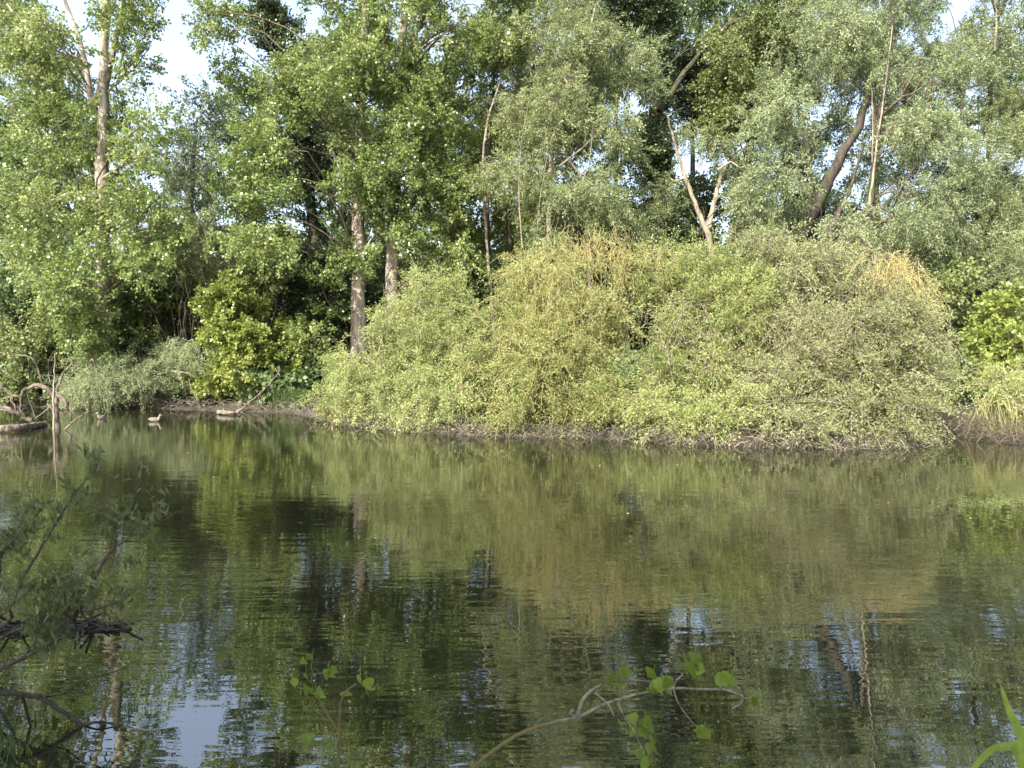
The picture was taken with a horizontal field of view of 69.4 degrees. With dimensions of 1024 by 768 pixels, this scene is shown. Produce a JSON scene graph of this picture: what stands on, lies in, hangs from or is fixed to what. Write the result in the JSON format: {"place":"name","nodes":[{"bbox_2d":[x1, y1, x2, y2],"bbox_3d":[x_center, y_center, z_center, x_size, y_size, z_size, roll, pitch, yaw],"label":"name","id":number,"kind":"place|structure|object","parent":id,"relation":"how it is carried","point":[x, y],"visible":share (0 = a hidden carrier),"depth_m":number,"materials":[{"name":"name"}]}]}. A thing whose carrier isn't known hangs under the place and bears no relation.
{"place":"outdoors","nodes":[
{"label":"outdoors","id":0,"kind":"place"},
{"bbox_2d":[0,440,177,671],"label":"willow sapling","id":1,"kind":"object","parent":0,"point":[61,609],"visible":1,"depth_m":4.58,"materials":[{"name":"green plant"}]},
{"bbox_2d":[0,407,1023,767],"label":"pond water","id":2,"kind":"structure","parent":0,"point":[466,601],"depth_m":6.70,"materials":[{"name":"green liquid"}]},
{"bbox_2d":[0,347,32,421],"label":"fallen branch","id":3,"kind":"object","parent":2,"relation":"on","point":[21,414],"visible":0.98,"depth_m":22.28,"materials":[{"name":"brown wood"}]},
{"bbox_2d":[0,422,47,432],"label":"floating log","id":4,"kind":"object","parent":2,"relation":"on","point":[18,427],"visible":1,"depth_m":21.00,"materials":[{"name":"brown wood"}]},
{"bbox_2d":[10,347,86,429],"bbox_3d":[-13.819,0.540,21.907,2.572,3.303,0.764,0,2,12],"label":"dead tree","id":5,"kind":"object","parent":2,"relation":"in","point":[41,385],"visible":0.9,"depth_m":21.99,"materials":[{"name":"brown wood"}]},
{"bbox_2d":[52,353,55,428],"bbox_3d":[-13.521,0.266,21.826,0.147,2.333,0.085,1,2,16],"label":"dead spar","id":6,"kind":"object","parent":2,"relation":"in","point":[53,411],"visible":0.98,"depth_m":21.82,"materials":[{"name":"brown wood"}]},
{"bbox_2d":[0,611,142,639],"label":"twig raft","id":7,"kind":"object","parent":2,"relation":"on","point":[75,624],"visible":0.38,"depth_m":5.91,"materials":[{"name":"black plant"}]},
{"bbox_2d":[96,412,106,418],"bbox_3d":[-13.969,1.074,25.168,0.199,0.253,0.458,1,2,19],"label":"duck","id":8,"kind":"object","parent":2,"relation":"on","point":[101,416],"visible":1,"depth_m":25.09},
{"bbox_2d":[148,414,162,421],"bbox_3d":[-11.672,1.112,24.214,0.458,0.253,0.199,0,2,-9],"label":"duck","id":9,"kind":"object","parent":2,"relation":"on","point":[153,419],"visible":1,"depth_m":24.17},
{"bbox_2d":[216,409,241,414],"bbox_3d":[-10.366,1.032,26.875,1.028,0.231,0.455,0,2,10],"label":"bank log","id":10,"kind":"object","parent":2,"relation":"on","point":[223,412],"visible":0.99,"depth_m":26.76,"materials":[{"name":"brown wood"}]},
{"bbox_2d":[298,401,332,423],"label":"drowned branch","id":11,"kind":"object","parent":2,"relation":"in","point":[312,414],"visible":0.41,"depth_m":24.64,"materials":[{"name":"brown wood"}]},
{"bbox_2d":[938,410,966,443],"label":"dead branch","id":12,"kind":"object","parent":2,"relation":"in","point":[947,429],"visible":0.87,"depth_m":18.16,"materials":[{"name":"brown wood"}]},
{"bbox_2d":[938,495,1023,511],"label":"pond scum","id":13,"kind":"object","parent":2,"relation":"on","point":[989,503],"visible":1,"depth_m":10.89,"materials":[{"name":"green plant"}]},
{"bbox_2d":[0,0,1023,342],"label":"sky","id":14,"kind":"structure","parent":0,"point":[181,59],"materials":[{"name":"white"}]},
{"bbox_2d":[6,384,1023,449],"bbox_3d":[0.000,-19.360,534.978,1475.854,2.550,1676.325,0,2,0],"label":"ground","id":15,"kind":"structure","parent":0,"point":[501,433],"depth_m":20.75,"materials":[{"name":"brown soil"}]},
{"bbox_2d":[0,720,42,763],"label":"grass tuft","id":16,"kind":"object","parent":15,"relation":"on","point":[11,744],"visible":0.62,"depth_m":4.07,"materials":[{"name":"green plant"}]},
{"bbox_2d":[0,0,67,346],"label":"leafy tree","id":17,"kind":"object","parent":15,"relation":"on","point":[3,302],"visible":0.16,"depth_m":40.25,"materials":[{"name":"green plant"}]},
{"bbox_2d":[0,292,87,404],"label":"dark shrub","id":18,"kind":"object","parent":15,"relation":"on","point":[39,346],"visible":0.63,"depth_m":30.88,"materials":[{"name":"green plant"}]},
{"bbox_2d":[0,660,136,734],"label":"bare branch","id":19,"kind":"object","parent":15,"relation":"on","point":[43,699],"visible":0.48,"depth_m":4.37,"materials":[{"name":"black plant"}]},
{"bbox_2d":[0,32,143,346],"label":"leafy tree","id":20,"kind":"object","parent":15,"relation":"on","point":[33,172],"visible":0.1,"depth_m":40.59,"materials":[{"name":"green plant"}]},
{"bbox_2d":[39,339,155,410],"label":"grey willow shrub","id":21,"kind":"object","parent":15,"relation":"on","point":[95,386],"visible":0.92,"depth_m":29.02,"materials":[{"name":"green plant"}]},
{"bbox_2d":[0,0,226,406],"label":"poplar tree","id":22,"kind":"object","parent":15,"relation":"on","point":[97,212],"visible":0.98,"depth_m":29.48,"materials":[{"name":"green plant"}]},
{"bbox_2d":[77,275,189,394],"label":"dark shrub","id":23,"kind":"object","parent":15,"relation":"on","point":[138,321],"visible":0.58,"depth_m":32.07,"materials":[{"name":"green plant"}]},
{"bbox_2d":[101,329,218,409],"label":"grey willow shrub","id":24,"kind":"object","parent":15,"relation":"on","point":[167,359],"visible":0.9,"depth_m":29.53,"materials":[{"name":"green plant"}]},
{"bbox_2d":[171,370,199,407],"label":"hanging branch","id":25,"kind":"object","parent":24,"relation":"hanging from","point":[188,379],"visible":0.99,"depth_m":28.90,"materials":[{"name":"brown wood"}]},
{"bbox_2d":[86,208,250,397],"bbox_3d":[-15.000,-3.378,32.042,7.740,8.224,4.732,0,2,0],"label":"grey willow shrub","id":26,"kind":"object","parent":15,"relation":"on","point":[201,266],"visible":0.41,"depth_m":31.70,"materials":[{"name":"green plant"}]},
{"bbox_2d":[6,395,332,418],"bbox_3d":[-14.031,1.180,29.104,19.222,1.513,4.645,1,2,18],"label":"brushwood","id":27,"kind":"object","parent":15,"relation":"on","point":[209,402],"visible":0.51,"depth_m":29.25,"materials":[{"name":"brown wood"}]},
{"bbox_2d":[118,240,229,382],"bbox_3d":[-15.260,-3.122,33.854,5.106,7.263,4.545,0,2,0],"label":"dark shrub","id":28,"kind":"object","parent":15,"relation":"on","point":[179,294],"visible":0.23,"depth_m":32.99,"materials":[{"name":"green plant"}]},
{"bbox_2d":[138,72,264,351],"bbox_3d":[-16.798,-8.197,39.060,6.959,16.864,10.045,0,2,0],"label":"leafy tree","id":29,"kind":"object","parent":15,"relation":"on","point":[194,176],"visible":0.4,"depth_m":38.25,"materials":[{"name":"green plant"}]},
{"bbox_2d":[175,267,290,401],"bbox_3d":[-11.239,-1.939,30.078,4.173,5.513,3.939,1,3,25],"label":"bright shrub","id":30,"kind":"object","parent":15,"relation":"on","point":[234,343],"visible":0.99,"depth_m":29.45,"materials":[{"name":"green plant"}]},
{"bbox_2d":[235,366,279,411],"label":"leaning branch","id":31,"kind":"object","parent":15,"relation":"on","point":[254,398],"visible":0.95,"depth_m":28.21,"materials":[{"name":"brown wood"}]},
{"bbox_2d":[213,231,305,367],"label":"dark shrub","id":32,"kind":"object","parent":15,"relation":"on","point":[255,280],"visible":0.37,"depth_m":32.07,"materials":[{"name":"green plant"}]},
{"bbox_2d":[195,59,334,350],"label":"leafy tree","id":33,"kind":"object","parent":15,"relation":"on","point":[228,104],"visible":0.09,"depth_m":41.39,"materials":[{"name":"green plant"}]},
{"bbox_2d":[261,384,309,409],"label":"grass tuft","id":34,"kind":"object","parent":15,"relation":"on","point":[283,397],"visible":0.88,"depth_m":28.46,"materials":[{"name":"green plant"}]},
{"bbox_2d":[256,311,332,385],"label":"bright shrub","id":35,"kind":"object","parent":15,"relation":"on","point":[285,337],"visible":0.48,"depth_m":31.34,"materials":[{"name":"green plant"}]},
{"bbox_2d":[236,0,369,386],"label":"ivy clad tree","id":36,"kind":"object","parent":15,"relation":"on","point":[276,11],"visible":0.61,"depth_m":34.13,"materials":[{"name":"green plant"}]},
{"bbox_2d":[180,0,453,362],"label":"poplar tree","id":37,"kind":"object","parent":15,"relation":"on","point":[361,55],"visible":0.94,"depth_m":30.66,"materials":[{"name":"green plant"}]},
{"bbox_2d":[289,648,377,767],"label":"poplar sapling","id":38,"kind":"object","parent":15,"relation":"on","point":[307,737],"visible":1,"depth_m":3.06,"materials":[{"name":"green plant"}]},
{"bbox_2d":[319,394,369,421],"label":"grass tuft","id":39,"kind":"object","parent":15,"relation":"on","point":[328,413],"visible":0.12,"depth_m":24.03,"materials":[{"name":"green plant"}]},
{"bbox_2d":[292,277,411,362],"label":"dark shrub","id":40,"kind":"object","parent":15,"relation":"on","point":[375,295],"visible":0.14,"depth_m":35.32,"materials":[{"name":"green plant"}]},
{"bbox_2d":[276,0,441,352],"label":"leafy tree","id":41,"kind":"object","parent":15,"relation":"on","point":[334,186],"visible":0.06,"depth_m":43.17,"materials":[{"name":"green plant"}]},
{"bbox_2d":[290,252,517,434],"bbox_3d":[-2.982,-1.014,22.980,7.437,6.797,5.644,2,3,43],"label":"willow bush","id":42,"kind":"object","parent":15,"relation":"on","point":[420,371],"visible":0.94,"depth_m":22.42,"materials":[{"name":"green plant"}]},
{"bbox_2d":[382,0,527,341],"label":"leafy tree","id":43,"kind":"object","parent":15,"relation":"on","point":[464,102],"visible":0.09,"depth_m":43.14,"materials":[{"name":"green plant"}]},
{"bbox_2d":[361,0,550,364],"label":"poplar tree","id":44,"kind":"object","parent":15,"relation":"on","point":[440,161],"visible":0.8,"depth_m":32.10,"materials":[{"name":"green plant"}]},
{"bbox_2d":[430,240,554,357],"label":"dark shrub","id":45,"kind":"object","parent":15,"relation":"on","point":[480,285],"visible":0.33,"depth_m":34.06,"materials":[{"name":"green plant"}]},
{"bbox_2d":[428,68,562,347],"bbox_3d":[-0.858,-7.421,36.466,7.518,15.477,5.859,0,2,0],"label":"leafy tree","id":46,"kind":"object","parent":15,"relation":"on","point":[505,225],"visible":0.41,"depth_m":36.01,"materials":[{"name":"green plant"}]},
{"bbox_2d":[0,185,995,357],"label":"wood","id":47,"kind":"object","parent":15,"relation":"on","point":[335,220],"visible":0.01,"depth_m":53.69,"materials":[{"name":"green plant"}]},
{"bbox_2d":[0,341,1023,404],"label":"undergrowth","id":48,"kind":"object","parent":15,"relation":"on","point":[251,391],"visible":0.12,"depth_m":30.35,"materials":[{"name":"green plant"}]},
{"bbox_2d":[453,0,612,321],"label":"leafy tree","id":49,"kind":"object","parent":15,"relation":"on","point":[496,110],"visible":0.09,"depth_m":44.18,"materials":[{"name":"green plant"}]},
{"bbox_2d":[448,0,673,360],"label":"willow tree","id":50,"kind":"object","parent":15,"relation":"on","point":[564,119],"visible":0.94,"depth_m":30.91,"materials":[{"name":"green plant"}]},
{"bbox_2d":[438,216,687,439],"bbox_3d":[1.282,-1.535,21.489,6.278,7.603,6.844,2,3,41],"label":"willow bush","id":51,"kind":"object","parent":15,"relation":"on","point":[547,359],"visible":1,"depth_m":20.78,"materials":[{"name":"green plant"}]},
{"bbox_2d":[536,0,687,343],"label":"leafy tree","id":52,"kind":"object","parent":15,"relation":"on","point":[621,49],"visible":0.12,"depth_m":44.73,"materials":[{"name":"green plant"}]},
{"bbox_2d":[320,405,965,451],"bbox_3d":[2.810,1.856,20.345,19.676,2.659,5.821,0,2,11],"label":"brushwood","id":53,"kind":"object","parent":15,"relation":"on","point":[675,435],"visible":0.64,"depth_m":18.39,"materials":[{"name":"brown wood"}]},
{"bbox_2d":[596,208,722,352],"bbox_3d":[7.052,-4.100,35.133,5.995,8.580,3.838,0,2,0],"label":"dark shrub","id":54,"kind":"object","parent":15,"relation":"on","point":[688,237],"visible":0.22,"depth_m":34.65,"materials":[{"name":"green plant"}]},
{"bbox_2d":[597,0,751,349],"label":"ivy clad tree","id":55,"kind":"object","parent":15,"relation":"on","point":[661,17],"visible":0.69,"depth_m":35.06,"materials":[{"name":"green plant"}]},
{"bbox_2d":[593,208,799,447],"bbox_3d":[5.328,-1.325,20.687,5.769,7.742,6.983,1,3,23],"label":"willow bush","id":56,"kind":"object","parent":15,"relation":"on","point":[715,290],"visible":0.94,"depth_m":20.22,"materials":[{"name":"green plant"}]},
{"bbox_2d":[621,111,786,348],"bbox_3d":[8.405,-5.962,33.117,7.408,12.815,5.117,0,2,0],"label":"willow tree","id":57,"kind":"object","parent":15,"relation":"on","point":[647,232],"visible":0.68,"depth_m":33.23,"materials":[{"name":"green plant"}]},
{"bbox_2d":[622,0,785,349],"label":"leafy tree","id":58,"kind":"object","parent":15,"relation":"on","point":[699,183],"visible":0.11,"depth_m":44.02,"materials":[{"name":"green plant"}]},
{"bbox_2d":[682,0,831,347],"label":"leafy tree","id":59,"kind":"object","parent":15,"relation":"on","point":[752,35],"visible":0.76,"depth_m":34.11,"materials":[{"name":"green plant"}]},
{"bbox_2d":[699,0,881,293],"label":"leafy tree","id":60,"kind":"object","parent":15,"relation":"on","point":[838,121],"visible":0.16,"depth_m":43.67,"materials":[{"name":"green plant"}]},
{"bbox_2d":[689,205,988,450],"bbox_3d":[8.721,-1.260,19.473,8.535,7.706,6.889,0,2,0],"label":"willow bush","id":61,"kind":"object","parent":15,"relation":"on","point":[845,368],"visible":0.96,"depth_m":18.76,"materials":[{"name":"green plant"}]},
{"bbox_2d":[713,0,1022,370],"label":"willow tree","id":62,"kind":"object","parent":15,"relation":"on","point":[922,136],"visible":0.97,"depth_m":29.22,"materials":[{"name":"green plant"}]},
{"bbox_2d":[787,0,965,345],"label":"leafy tree","id":63,"kind":"object","parent":15,"relation":"on","point":[865,158],"visible":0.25,"depth_m":44.24,"materials":[{"name":"green plant"}]},
{"bbox_2d":[908,250,997,406],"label":"dark shrub","id":64,"kind":"object","parent":15,"relation":"on","point":[954,283],"visible":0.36,"depth_m":25.99,"materials":[{"name":"green plant"}]},
{"bbox_2d":[885,0,1023,334],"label":"leafy tree","id":65,"kind":"object","parent":15,"relation":"on","point":[969,116],"visible":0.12,"depth_m":43.55,"materials":[{"name":"green plant"}]},
{"bbox_2d":[890,0,1023,346],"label":"willow tree","id":66,"kind":"object","parent":15,"relation":"on","point":[1008,256],"visible":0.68,"depth_m":30.72,"materials":[{"name":"green plant"}]},
{"bbox_2d":[933,409,1023,443],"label":"brushwood","id":67,"kind":"object","parent":15,"relation":"on","point":[1015,432],"visible":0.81,"depth_m":18.99,"materials":[{"name":"plant"}]},
{"bbox_2d":[950,314,1023,438],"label":"willow bush","id":68,"kind":"object","parent":15,"relation":"on","point":[1010,401],"visible":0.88,"depth_m":19.57,"materials":[{"name":"green plant"}]},
{"bbox_2d":[956,276,1023,394],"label":"bright shrub","id":69,"kind":"object","parent":15,"relation":"on","point":[1000,347],"visible":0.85,"depth_m":23.94,"materials":[{"name":"green plant"}]},
{"bbox_2d":[966,0,1023,338],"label":"leafy tree","id":70,"kind":"object","parent":15,"relation":"on","point":[1019,76],"visible":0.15,"depth_m":42.42,"materials":[{"name":"green plant"}]},
{"bbox_2d":[972,740,1021,767],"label":"reed blade","id":71,"kind":"object","parent":15,"relation":"on","point":[992,749],"visible":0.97,"depth_m":1.18,"materials":[{"name":"green plant"}]},
{"bbox_2d":[1000,684,1023,767],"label":"reed blade","id":72,"kind":"object","parent":15,"relation":"on","point":[1016,727],"visible":1,"depth_m":1.12,"materials":[{"name":"green plant"}]},
{"bbox_2d":[470,649,760,767],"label":"poplar branch","id":73,"kind":"object","parent":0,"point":[665,683],"visible":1,"depth_m":2.44,"materials":[{"name":"green plant"}]}
]}

